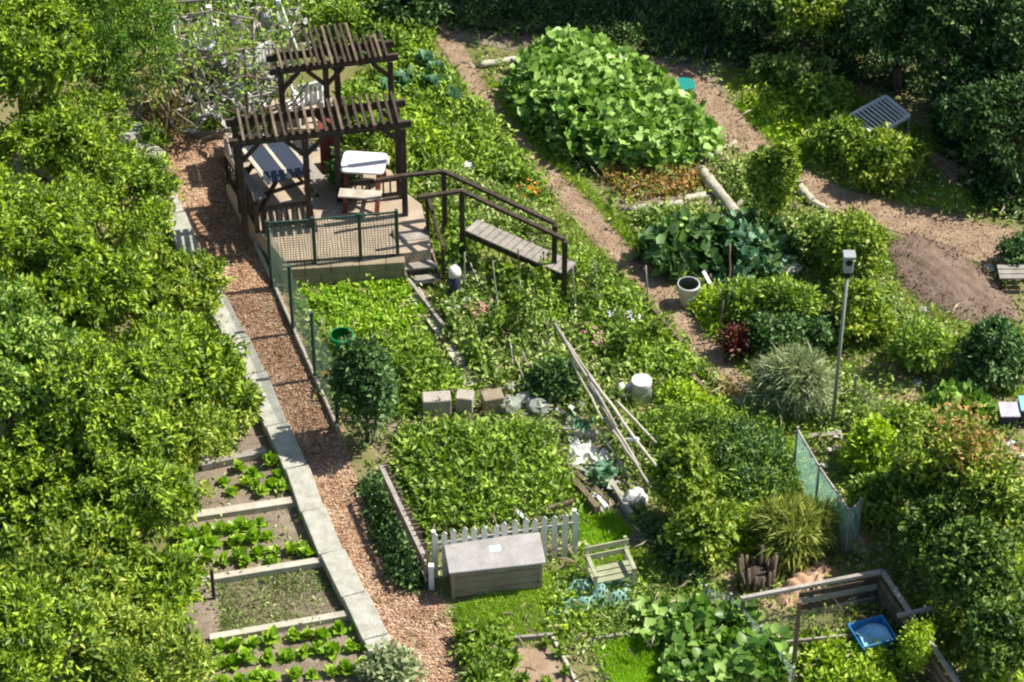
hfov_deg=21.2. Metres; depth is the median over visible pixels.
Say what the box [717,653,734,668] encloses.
squash plant
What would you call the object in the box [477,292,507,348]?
staked plant
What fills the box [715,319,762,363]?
red plant
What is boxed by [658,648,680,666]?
squash plant
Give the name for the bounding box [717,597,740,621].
squash plant
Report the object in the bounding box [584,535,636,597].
garden bench
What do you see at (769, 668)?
squash plant
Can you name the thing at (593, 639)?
edging board
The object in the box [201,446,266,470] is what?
divider board
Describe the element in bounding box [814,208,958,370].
slope weeds
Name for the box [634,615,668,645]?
squash plant
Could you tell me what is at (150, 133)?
shrub
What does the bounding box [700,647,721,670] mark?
squash plant
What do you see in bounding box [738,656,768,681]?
squash plant
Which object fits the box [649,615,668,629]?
squash plant
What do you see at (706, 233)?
dark broadleaves
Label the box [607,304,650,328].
flowering plant
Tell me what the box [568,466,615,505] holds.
scrap board
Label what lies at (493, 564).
storage box
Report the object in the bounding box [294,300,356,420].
weed patch
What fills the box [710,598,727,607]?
squash plant
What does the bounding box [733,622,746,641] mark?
squash plant
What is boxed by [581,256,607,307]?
staked plant
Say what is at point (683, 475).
bean vine
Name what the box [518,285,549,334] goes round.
staked plant
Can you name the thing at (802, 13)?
broadleaf tree
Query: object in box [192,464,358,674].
bed weeds
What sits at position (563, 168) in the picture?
rough grass
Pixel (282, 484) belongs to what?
lettuce
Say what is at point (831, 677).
leafy green
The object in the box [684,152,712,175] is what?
branch
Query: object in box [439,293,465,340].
staked plant
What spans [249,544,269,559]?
lettuce
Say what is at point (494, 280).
stake
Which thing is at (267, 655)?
lettuce
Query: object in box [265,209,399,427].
netting fence
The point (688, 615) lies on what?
squash plant
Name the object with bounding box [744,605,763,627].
squash plant
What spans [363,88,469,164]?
lime patch
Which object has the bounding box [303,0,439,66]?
hedge mass
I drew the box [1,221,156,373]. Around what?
broadleaf tree
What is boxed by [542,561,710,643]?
garden netting
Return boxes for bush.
[921,514,1023,630]
[956,590,1023,681]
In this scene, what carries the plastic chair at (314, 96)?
on the patio at (303, 126)
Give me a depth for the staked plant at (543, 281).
45.79 m
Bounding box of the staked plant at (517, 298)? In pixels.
[502,274,530,329]
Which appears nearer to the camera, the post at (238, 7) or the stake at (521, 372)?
the stake at (521, 372)
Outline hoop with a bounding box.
[190,114,230,137]
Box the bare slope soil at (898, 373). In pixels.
[854,361,926,406]
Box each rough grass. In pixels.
[149,199,216,331]
[365,43,647,472]
[423,48,687,338]
[442,601,497,652]
[450,545,734,647]
[454,553,698,638]
[477,71,640,254]
[618,205,851,371]
[665,339,924,592]
[716,63,1023,212]
[782,205,1023,399]
[903,550,1022,681]
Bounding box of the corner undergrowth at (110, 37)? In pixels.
[102,1,138,47]
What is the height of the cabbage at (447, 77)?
0.272 m
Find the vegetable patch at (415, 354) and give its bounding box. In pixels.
[362,325,472,421]
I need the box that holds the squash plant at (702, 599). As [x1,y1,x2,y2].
[686,591,712,616]
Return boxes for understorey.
[434,0,1023,95]
[470,255,579,341]
[920,77,1023,221]
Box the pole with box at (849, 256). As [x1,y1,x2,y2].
[830,250,855,426]
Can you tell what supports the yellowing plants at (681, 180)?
on the plot edge soil at (673, 197)
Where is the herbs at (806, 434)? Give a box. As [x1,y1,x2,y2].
[284,0,1023,681]
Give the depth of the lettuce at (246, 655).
39.95 m
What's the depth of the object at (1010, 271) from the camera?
46.63 m
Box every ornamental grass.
[733,337,847,424]
[740,489,846,579]
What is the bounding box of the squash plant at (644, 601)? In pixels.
[632,595,655,620]
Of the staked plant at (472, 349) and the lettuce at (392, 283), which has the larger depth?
the lettuce at (392, 283)
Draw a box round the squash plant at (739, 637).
[731,626,766,657]
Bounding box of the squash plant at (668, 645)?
[665,637,674,647]
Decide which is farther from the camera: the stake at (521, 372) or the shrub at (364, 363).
the stake at (521, 372)
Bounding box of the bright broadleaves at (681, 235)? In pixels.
[642,214,710,275]
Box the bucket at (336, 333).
[330,327,353,350]
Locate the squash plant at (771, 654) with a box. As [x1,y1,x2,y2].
[764,647,781,667]
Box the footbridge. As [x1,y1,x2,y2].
[376,169,575,295]
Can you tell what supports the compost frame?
on the ground at (912, 104)
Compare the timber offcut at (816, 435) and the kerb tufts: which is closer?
the timber offcut at (816, 435)
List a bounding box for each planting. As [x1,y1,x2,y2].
[331,73,424,195]
[354,41,552,197]
[410,152,562,246]
[426,265,597,407]
[552,337,663,482]
[559,244,720,388]
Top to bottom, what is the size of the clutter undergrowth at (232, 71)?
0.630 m
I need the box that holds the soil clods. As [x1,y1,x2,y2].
[886,227,1019,323]
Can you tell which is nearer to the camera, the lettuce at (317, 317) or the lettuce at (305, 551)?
the lettuce at (305, 551)
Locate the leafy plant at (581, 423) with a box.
[564,411,598,440]
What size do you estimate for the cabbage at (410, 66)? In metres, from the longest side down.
0.351 x 0.318 x 0.246 m
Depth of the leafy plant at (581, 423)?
43.82 m
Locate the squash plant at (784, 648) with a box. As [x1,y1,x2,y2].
[765,636,800,674]
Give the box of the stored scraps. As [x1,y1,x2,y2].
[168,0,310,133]
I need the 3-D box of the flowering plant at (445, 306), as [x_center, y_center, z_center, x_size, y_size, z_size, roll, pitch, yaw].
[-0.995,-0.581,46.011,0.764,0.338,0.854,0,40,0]
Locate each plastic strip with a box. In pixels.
[702,270,712,285]
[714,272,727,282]
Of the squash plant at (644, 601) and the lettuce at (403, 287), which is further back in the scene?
the lettuce at (403, 287)
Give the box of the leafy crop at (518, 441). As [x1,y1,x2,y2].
[387,409,577,537]
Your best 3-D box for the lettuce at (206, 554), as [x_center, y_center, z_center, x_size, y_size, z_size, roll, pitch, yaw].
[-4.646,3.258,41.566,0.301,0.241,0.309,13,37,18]
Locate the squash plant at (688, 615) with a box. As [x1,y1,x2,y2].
[672,601,695,623]
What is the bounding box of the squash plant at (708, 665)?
[699,658,723,681]
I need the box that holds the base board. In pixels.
[254,241,338,432]
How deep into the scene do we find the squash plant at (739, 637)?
39.87 m
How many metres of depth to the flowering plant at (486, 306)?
45.84 m
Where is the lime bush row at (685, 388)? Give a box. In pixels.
[652,371,734,428]
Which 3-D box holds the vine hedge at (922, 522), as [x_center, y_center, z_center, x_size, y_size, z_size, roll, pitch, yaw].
[6.261,3.016,40.566,1.246,2.149,1.379,-33,50,-33]
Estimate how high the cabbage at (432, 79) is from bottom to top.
0.362 m
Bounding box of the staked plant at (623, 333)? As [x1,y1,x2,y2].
[611,313,642,356]
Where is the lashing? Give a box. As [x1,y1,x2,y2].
[626,437,638,440]
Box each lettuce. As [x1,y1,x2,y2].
[172,523,188,539]
[172,544,185,549]
[181,538,197,550]
[183,546,196,560]
[187,525,200,539]
[194,532,216,548]
[197,521,211,534]
[198,545,217,562]
[207,535,223,546]
[210,519,230,539]
[211,636,228,652]
[211,654,225,669]
[212,672,229,681]
[214,550,229,566]
[216,475,231,486]
[220,652,242,670]
[223,534,240,547]
[224,485,238,495]
[225,636,243,650]
[226,522,240,532]
[228,515,248,532]
[229,531,244,545]
[230,546,247,560]
[230,671,249,681]
[233,459,246,471]
[237,475,251,486]
[237,645,256,663]
[238,554,251,568]
[240,520,256,531]
[242,465,264,478]
[242,526,260,544]
[243,634,260,648]
[246,666,263,681]
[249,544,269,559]
[250,478,260,489]
[254,515,268,527]
[256,482,268,495]
[257,646,275,664]
[260,529,274,542]
[260,668,280,681]
[261,624,281,644]
[262,449,278,465]
[262,553,279,565]
[264,477,278,490]
[265,544,281,554]
[271,468,283,478]
[275,477,289,490]
[278,646,296,665]
[283,540,297,553]
[284,625,301,641]
[286,665,302,681]
[294,540,307,549]
[296,545,314,558]
[296,644,308,658]
[297,286,309,296]
[297,288,308,297]
[299,627,314,639]
[303,667,321,680]
[306,294,320,307]
[309,641,323,653]
[313,627,331,642]
[314,314,327,324]
[318,640,341,661]
[319,295,333,308]
[322,287,335,295]
[324,664,336,676]
[329,619,350,634]
[332,280,345,294]
[333,657,355,674]
[336,292,351,307]
[341,286,351,294]
[342,637,359,651]
[347,315,358,326]
[349,622,355,631]
[351,294,365,303]
[354,655,369,664]
[358,642,365,652]
[360,321,372,335]
[363,280,379,289]
[371,320,382,332]
[374,310,385,323]
[378,278,387,288]
[381,278,397,290]
[388,287,402,299]
[389,291,400,304]
[394,316,410,330]
[397,277,412,285]
[397,282,411,297]
[401,307,413,320]
[415,303,427,317]
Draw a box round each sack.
[463,161,477,175]
[624,487,647,508]
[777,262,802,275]
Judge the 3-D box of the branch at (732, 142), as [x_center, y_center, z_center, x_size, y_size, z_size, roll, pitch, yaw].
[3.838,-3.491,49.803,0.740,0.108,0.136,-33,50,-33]
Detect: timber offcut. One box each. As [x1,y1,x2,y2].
[713,371,727,405]
[809,430,840,439]
[817,446,840,454]
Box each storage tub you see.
[998,402,1020,429]
[1018,396,1023,425]
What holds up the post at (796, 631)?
on the ground at (912, 104)
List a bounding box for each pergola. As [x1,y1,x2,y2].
[225,91,411,234]
[266,22,398,147]
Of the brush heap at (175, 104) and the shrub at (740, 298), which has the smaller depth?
the shrub at (740, 298)
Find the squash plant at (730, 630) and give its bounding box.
[720,624,737,642]
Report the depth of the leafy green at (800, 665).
39.88 m
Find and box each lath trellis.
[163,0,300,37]
[240,82,278,113]
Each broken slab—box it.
[116,123,147,143]
[136,145,165,157]
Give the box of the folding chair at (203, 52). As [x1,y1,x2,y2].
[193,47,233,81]
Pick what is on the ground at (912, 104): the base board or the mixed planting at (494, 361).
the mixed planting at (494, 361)
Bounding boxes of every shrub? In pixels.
[133,118,172,150]
[209,375,265,439]
[321,144,363,190]
[322,330,400,463]
[352,631,432,681]
[365,0,453,41]
[379,140,413,174]
[528,355,583,410]
[716,272,773,324]
[737,309,817,360]
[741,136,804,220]
[748,42,840,89]
[754,270,825,321]
[777,207,832,265]
[794,71,856,118]
[795,108,867,165]
[797,306,843,360]
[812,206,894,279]
[825,275,898,348]
[836,412,906,475]
[841,463,909,530]
[845,119,933,195]
[880,400,949,435]
[885,314,959,374]
[889,613,943,679]
[948,310,1023,390]
[995,225,1023,264]
[1008,318,1023,365]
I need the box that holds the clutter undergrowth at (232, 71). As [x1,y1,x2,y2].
[149,5,321,131]
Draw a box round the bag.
[616,382,630,400]
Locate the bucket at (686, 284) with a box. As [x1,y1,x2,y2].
[677,276,700,307]
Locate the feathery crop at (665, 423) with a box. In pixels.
[627,393,808,515]
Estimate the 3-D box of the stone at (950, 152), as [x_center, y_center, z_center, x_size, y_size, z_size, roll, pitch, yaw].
[8.075,-3.371,49.612,0.350,0.220,0.329,0,40,0]
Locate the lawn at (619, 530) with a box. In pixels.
[574,497,634,553]
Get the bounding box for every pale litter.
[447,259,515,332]
[506,346,640,512]
[813,408,859,470]
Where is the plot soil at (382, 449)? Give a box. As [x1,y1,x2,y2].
[297,287,543,549]
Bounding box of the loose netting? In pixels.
[553,578,632,613]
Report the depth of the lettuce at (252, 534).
41.91 m
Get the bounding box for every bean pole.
[553,323,616,426]
[567,340,594,379]
[569,357,602,419]
[587,374,656,465]
[587,384,638,464]
[596,425,633,484]
[603,417,651,487]
[615,400,657,443]
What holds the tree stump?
on the rough soil at (735, 590)
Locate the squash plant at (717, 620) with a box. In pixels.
[707,606,725,625]
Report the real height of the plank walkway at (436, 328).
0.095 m
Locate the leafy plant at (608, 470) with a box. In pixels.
[585,454,620,487]
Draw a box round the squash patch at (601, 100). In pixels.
[499,23,725,176]
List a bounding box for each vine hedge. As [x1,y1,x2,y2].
[886,412,988,510]
[886,485,982,597]
[928,450,1023,547]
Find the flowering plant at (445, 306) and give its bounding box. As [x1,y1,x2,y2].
[431,288,470,315]
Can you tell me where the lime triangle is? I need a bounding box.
[677,278,738,338]
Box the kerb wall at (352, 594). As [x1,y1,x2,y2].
[134,139,392,663]
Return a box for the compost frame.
[740,569,959,681]
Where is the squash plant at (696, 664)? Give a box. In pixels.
[680,654,704,674]
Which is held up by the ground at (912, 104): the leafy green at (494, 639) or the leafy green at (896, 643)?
the leafy green at (896, 643)
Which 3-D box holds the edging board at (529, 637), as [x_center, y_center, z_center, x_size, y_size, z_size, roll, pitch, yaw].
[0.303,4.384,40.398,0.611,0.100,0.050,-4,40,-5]
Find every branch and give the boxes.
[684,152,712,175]
[714,139,737,153]
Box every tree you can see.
[0,0,107,182]
[0,82,136,189]
[0,160,98,279]
[0,273,83,427]
[0,405,104,534]
[0,506,153,679]
[0,568,107,681]
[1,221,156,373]
[6,321,188,482]
[24,409,216,564]
[47,138,191,252]
[59,591,222,681]
[91,301,250,406]
[106,0,327,140]
[110,0,171,63]
[111,236,239,325]
[112,541,210,633]
[154,389,243,490]
[701,0,784,42]
[766,0,846,49]
[797,0,884,58]
[837,0,980,94]
[902,0,1023,80]
[923,47,1023,143]
[948,70,1023,184]
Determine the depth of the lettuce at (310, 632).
40.36 m
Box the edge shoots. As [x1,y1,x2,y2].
[970,533,1023,681]
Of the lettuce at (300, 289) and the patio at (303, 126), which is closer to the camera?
the lettuce at (300, 289)
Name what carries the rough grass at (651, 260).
on the ground at (912, 104)
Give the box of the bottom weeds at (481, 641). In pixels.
[443,612,520,681]
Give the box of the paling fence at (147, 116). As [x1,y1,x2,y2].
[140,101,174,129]
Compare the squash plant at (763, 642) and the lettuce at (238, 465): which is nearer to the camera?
the squash plant at (763, 642)
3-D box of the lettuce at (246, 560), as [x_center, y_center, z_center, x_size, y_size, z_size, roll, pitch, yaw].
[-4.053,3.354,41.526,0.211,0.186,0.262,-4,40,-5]
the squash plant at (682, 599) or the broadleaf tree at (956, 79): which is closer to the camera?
the squash plant at (682, 599)
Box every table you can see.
[229,142,324,214]
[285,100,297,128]
[338,151,389,212]
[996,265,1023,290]
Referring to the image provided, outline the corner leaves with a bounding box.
[791,625,909,681]
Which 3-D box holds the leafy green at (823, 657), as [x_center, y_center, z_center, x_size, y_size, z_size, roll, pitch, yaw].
[4.553,4.670,39.778,0.342,0.323,0.358,-13,42,-15]
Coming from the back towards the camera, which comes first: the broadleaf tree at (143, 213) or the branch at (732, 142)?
the branch at (732, 142)
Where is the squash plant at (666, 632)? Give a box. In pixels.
[656,621,686,643]
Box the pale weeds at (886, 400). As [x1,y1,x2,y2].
[839,394,918,432]
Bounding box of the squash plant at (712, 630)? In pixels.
[702,625,729,644]
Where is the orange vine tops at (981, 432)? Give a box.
[923,394,1019,496]
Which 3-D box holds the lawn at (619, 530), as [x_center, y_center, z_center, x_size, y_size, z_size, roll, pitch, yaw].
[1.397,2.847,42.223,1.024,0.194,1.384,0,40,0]
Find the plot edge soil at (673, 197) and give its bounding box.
[591,157,731,220]
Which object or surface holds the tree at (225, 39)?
on the ground at (912, 104)
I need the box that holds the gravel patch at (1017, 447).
[971,426,1023,473]
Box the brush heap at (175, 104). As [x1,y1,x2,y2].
[135,50,196,147]
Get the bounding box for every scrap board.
[514,509,529,520]
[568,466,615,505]
[588,465,624,496]
[590,488,608,508]
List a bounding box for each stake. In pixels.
[210,568,215,599]
[464,252,464,291]
[492,260,497,302]
[510,343,513,374]
[515,358,528,388]
[517,248,521,284]
[546,320,547,352]
[572,265,575,307]
[645,265,647,298]
[716,300,723,340]
[729,244,730,283]
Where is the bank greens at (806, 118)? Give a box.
[738,82,833,150]
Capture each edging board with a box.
[180,129,239,138]
[512,632,552,641]
[551,636,578,681]
[589,629,638,642]
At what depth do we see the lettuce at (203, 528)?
42.00 m
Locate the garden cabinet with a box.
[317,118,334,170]
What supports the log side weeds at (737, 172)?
on the ground at (912, 104)
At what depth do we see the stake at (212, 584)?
40.86 m
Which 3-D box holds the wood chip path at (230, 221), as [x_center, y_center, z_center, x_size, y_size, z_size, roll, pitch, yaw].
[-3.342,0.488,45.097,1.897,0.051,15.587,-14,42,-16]
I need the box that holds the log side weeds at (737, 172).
[713,150,766,212]
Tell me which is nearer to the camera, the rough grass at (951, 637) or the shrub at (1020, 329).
the rough grass at (951, 637)
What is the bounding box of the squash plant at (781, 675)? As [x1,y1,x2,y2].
[774,664,790,681]
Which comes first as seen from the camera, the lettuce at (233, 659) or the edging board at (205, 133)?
the lettuce at (233, 659)
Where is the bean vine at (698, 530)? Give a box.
[662,496,741,573]
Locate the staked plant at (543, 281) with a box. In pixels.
[532,250,556,299]
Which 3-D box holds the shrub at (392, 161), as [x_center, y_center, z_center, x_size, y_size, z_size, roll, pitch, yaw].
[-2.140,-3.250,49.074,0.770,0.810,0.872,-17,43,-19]
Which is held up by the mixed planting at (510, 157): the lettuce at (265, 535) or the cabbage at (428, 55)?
the cabbage at (428, 55)
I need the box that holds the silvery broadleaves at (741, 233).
[718,210,795,280]
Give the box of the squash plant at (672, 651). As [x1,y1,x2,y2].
[663,643,687,668]
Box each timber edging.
[407,277,444,327]
[545,498,573,515]
[559,460,588,474]
[562,425,597,441]
[571,477,599,513]
[610,478,632,520]
[639,294,683,345]
[670,353,711,398]
[733,397,770,422]
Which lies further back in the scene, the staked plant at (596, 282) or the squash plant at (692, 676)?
the staked plant at (596, 282)
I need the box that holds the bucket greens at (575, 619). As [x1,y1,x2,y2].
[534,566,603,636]
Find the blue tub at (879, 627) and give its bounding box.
[847,614,897,655]
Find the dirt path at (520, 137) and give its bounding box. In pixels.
[435,27,761,402]
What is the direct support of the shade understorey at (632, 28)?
on the ground at (912, 104)
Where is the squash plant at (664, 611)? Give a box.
[650,606,677,622]
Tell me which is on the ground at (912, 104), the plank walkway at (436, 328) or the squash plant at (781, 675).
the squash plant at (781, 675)
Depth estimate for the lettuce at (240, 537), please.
41.86 m
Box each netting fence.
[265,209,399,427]
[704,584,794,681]
[793,426,862,556]
[853,374,888,418]
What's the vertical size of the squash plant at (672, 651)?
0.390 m
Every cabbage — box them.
[377,76,394,93]
[393,69,409,86]
[407,64,420,77]
[414,48,432,64]
[419,72,440,89]
[424,59,445,72]
[436,71,452,87]
[446,84,462,101]
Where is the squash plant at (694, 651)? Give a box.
[686,639,717,660]
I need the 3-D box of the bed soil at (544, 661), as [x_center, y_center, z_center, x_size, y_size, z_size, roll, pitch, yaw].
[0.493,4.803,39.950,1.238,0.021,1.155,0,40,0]
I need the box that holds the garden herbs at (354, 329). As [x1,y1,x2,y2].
[306,318,368,383]
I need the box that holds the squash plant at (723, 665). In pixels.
[709,658,742,681]
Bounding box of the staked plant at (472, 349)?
[458,320,490,366]
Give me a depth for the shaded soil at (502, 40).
52.51 m
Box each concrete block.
[422,390,451,418]
[455,389,474,416]
[480,388,503,415]
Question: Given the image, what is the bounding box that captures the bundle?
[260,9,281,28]
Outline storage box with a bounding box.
[444,532,545,598]
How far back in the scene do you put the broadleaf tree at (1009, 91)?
47.79 m
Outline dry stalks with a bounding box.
[298,4,1023,681]
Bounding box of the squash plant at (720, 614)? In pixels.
[715,604,739,625]
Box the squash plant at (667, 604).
[651,596,682,622]
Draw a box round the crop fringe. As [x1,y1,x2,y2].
[381,409,579,542]
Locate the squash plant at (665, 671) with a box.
[657,662,680,681]
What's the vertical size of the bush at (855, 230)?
1.643 m
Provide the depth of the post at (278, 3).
51.77 m
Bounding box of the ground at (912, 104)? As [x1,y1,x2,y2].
[0,0,1023,681]
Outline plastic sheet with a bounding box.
[565,436,610,465]
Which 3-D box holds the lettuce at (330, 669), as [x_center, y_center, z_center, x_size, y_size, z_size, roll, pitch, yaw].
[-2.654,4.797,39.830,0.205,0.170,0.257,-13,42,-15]
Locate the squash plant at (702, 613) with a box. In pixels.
[693,606,718,629]
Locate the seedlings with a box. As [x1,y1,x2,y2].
[215,567,342,630]
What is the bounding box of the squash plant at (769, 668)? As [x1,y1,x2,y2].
[760,657,779,681]
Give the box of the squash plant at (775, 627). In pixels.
[761,622,791,647]
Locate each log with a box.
[479,56,516,67]
[628,200,683,212]
[683,191,705,202]
[697,165,743,214]
[795,181,815,204]
[811,199,829,210]
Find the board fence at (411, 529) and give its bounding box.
[379,464,429,585]
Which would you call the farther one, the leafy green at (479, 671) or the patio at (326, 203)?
the patio at (326, 203)
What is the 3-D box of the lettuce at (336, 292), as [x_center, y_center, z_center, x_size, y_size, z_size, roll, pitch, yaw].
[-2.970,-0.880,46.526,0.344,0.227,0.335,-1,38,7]
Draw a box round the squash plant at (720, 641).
[711,628,733,650]
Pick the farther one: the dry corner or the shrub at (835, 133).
the shrub at (835, 133)
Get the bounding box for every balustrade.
[224,153,259,232]
[260,201,312,232]
[342,179,401,201]
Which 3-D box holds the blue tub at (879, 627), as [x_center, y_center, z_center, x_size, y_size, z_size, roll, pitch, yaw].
[5.289,4.383,40.171,0.576,0.374,0.519,-13,42,-15]
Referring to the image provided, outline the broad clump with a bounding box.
[918,375,1000,430]
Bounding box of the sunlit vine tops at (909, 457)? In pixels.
[882,395,1023,548]
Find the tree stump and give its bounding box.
[736,545,777,593]
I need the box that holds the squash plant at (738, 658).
[729,650,768,681]
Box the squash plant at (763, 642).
[740,630,769,656]
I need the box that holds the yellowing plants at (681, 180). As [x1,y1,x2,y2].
[596,159,712,202]
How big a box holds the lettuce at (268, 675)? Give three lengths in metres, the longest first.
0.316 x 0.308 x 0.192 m
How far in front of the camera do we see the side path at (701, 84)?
48.53 m
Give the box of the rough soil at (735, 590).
[720,515,902,609]
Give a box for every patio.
[224,133,430,278]
[271,95,333,133]
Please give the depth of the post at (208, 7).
51.36 m
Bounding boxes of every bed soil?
[174,407,370,681]
[508,641,573,681]
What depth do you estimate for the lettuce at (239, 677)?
39.62 m
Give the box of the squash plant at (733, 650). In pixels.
[719,644,751,671]
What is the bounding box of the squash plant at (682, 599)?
[669,596,692,616]
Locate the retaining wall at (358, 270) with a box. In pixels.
[282,256,404,290]
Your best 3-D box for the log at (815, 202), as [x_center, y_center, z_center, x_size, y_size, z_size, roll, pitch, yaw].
[5.444,-2.426,48.518,0.443,0.128,0.130,33,50,33]
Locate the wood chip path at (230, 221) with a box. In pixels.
[153,133,465,681]
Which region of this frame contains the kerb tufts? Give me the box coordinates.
[177,248,266,393]
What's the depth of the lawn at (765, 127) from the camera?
50.43 m
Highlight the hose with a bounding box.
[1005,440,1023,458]
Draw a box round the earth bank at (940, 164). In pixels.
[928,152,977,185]
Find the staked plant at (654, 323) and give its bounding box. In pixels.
[643,301,669,340]
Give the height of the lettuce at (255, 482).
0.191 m
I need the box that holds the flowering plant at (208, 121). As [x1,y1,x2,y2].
[183,97,240,131]
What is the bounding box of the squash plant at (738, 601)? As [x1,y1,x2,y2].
[735,599,757,624]
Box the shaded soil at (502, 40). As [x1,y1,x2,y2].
[436,16,733,92]
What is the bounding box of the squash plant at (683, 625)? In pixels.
[668,618,692,640]
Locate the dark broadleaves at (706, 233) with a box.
[630,206,805,284]
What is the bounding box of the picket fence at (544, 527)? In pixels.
[431,508,578,577]
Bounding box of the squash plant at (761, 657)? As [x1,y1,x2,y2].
[735,639,766,661]
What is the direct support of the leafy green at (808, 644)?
on the ground at (912, 104)
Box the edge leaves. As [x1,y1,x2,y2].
[720,499,778,565]
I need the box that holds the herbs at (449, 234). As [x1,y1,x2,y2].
[425,201,484,289]
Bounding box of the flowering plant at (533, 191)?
[516,177,562,204]
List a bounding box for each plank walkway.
[408,284,451,339]
[444,342,474,386]
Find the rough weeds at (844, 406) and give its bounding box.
[814,355,885,438]
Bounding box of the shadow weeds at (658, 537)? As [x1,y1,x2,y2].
[630,504,718,588]
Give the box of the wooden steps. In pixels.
[392,192,445,283]
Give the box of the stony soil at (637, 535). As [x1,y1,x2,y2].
[470,273,648,544]
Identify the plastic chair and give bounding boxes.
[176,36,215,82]
[236,40,273,84]
[290,80,324,126]
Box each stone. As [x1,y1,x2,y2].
[498,395,520,414]
[506,384,517,393]
[515,392,532,404]
[525,397,551,415]
[911,378,923,386]
[920,306,928,312]
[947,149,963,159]
[983,264,994,271]
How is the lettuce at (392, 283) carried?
on the plot soil at (382, 449)
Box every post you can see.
[170,22,184,90]
[206,5,214,50]
[234,0,242,51]
[276,0,297,50]
[428,563,433,589]
[448,264,461,299]
[791,600,801,673]
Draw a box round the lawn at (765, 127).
[731,95,815,159]
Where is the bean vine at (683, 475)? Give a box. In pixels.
[647,431,719,510]
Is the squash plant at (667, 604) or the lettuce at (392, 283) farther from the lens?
the lettuce at (392, 283)
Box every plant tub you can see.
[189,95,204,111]
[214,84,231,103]
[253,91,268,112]
[676,77,695,94]
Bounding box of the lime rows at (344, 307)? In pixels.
[293,273,428,337]
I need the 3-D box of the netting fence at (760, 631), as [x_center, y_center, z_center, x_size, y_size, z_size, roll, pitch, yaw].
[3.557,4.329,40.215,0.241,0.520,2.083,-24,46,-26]
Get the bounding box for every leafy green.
[454,622,475,644]
[457,644,475,668]
[460,656,489,681]
[468,616,493,642]
[483,636,497,651]
[488,655,509,671]
[497,645,523,669]
[499,631,514,649]
[513,671,531,681]
[539,636,551,648]
[540,673,554,681]
[549,644,570,656]
[559,661,571,676]
[796,657,814,669]
[798,641,816,652]
[799,627,812,636]
[804,670,819,681]
[808,641,823,653]
[810,650,834,668]
[813,624,828,636]
[823,672,843,681]
[831,654,842,666]
[836,639,855,653]
[844,670,866,681]
[876,671,900,681]
[890,652,907,668]
[891,665,911,681]
[894,636,902,651]
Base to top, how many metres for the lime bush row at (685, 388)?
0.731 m
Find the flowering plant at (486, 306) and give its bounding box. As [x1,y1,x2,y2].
[456,299,502,325]
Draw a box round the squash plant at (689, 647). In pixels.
[687,638,719,657]
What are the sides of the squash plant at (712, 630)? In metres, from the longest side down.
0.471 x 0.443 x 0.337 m
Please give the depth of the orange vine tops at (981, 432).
40.33 m
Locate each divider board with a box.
[174,496,295,524]
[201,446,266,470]
[201,557,322,586]
[209,610,349,642]
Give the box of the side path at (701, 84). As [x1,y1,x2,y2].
[657,63,1021,265]
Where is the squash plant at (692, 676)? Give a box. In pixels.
[672,664,700,681]
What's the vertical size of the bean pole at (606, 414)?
0.297 m
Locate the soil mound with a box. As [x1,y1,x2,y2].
[887,234,1020,325]
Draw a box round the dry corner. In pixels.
[707,367,763,409]
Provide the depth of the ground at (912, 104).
47.33 m
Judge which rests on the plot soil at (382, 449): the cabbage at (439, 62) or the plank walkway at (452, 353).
the plank walkway at (452, 353)
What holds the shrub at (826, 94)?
on the bank soil at (723, 62)
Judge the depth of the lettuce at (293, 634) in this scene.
40.34 m
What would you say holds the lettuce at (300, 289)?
on the plot soil at (382, 449)
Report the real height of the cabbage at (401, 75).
0.292 m
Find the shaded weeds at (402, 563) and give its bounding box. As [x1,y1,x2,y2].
[354,469,431,596]
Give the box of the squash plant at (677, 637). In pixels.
[671,629,705,659]
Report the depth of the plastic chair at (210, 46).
51.18 m
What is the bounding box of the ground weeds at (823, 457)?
[293,1,1023,681]
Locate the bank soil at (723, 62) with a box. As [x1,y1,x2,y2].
[717,59,834,126]
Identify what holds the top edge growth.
on the ground at (912, 104)
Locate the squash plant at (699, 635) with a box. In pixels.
[688,628,716,649]
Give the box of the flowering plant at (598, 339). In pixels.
[574,322,623,360]
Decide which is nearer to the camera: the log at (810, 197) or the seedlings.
the seedlings
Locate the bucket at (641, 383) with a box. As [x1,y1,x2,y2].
[630,373,651,407]
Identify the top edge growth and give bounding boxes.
[168,0,370,24]
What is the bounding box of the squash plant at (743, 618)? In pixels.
[727,607,758,627]
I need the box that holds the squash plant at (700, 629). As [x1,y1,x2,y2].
[690,617,712,635]
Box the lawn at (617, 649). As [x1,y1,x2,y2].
[593,634,676,681]
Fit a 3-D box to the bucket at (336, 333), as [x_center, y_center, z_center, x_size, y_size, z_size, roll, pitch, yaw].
[-2.809,0.068,45.233,0.402,0.460,0.393,0,40,0]
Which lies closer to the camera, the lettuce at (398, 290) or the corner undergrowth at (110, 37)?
the lettuce at (398, 290)
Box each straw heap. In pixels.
[774,560,838,610]
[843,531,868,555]

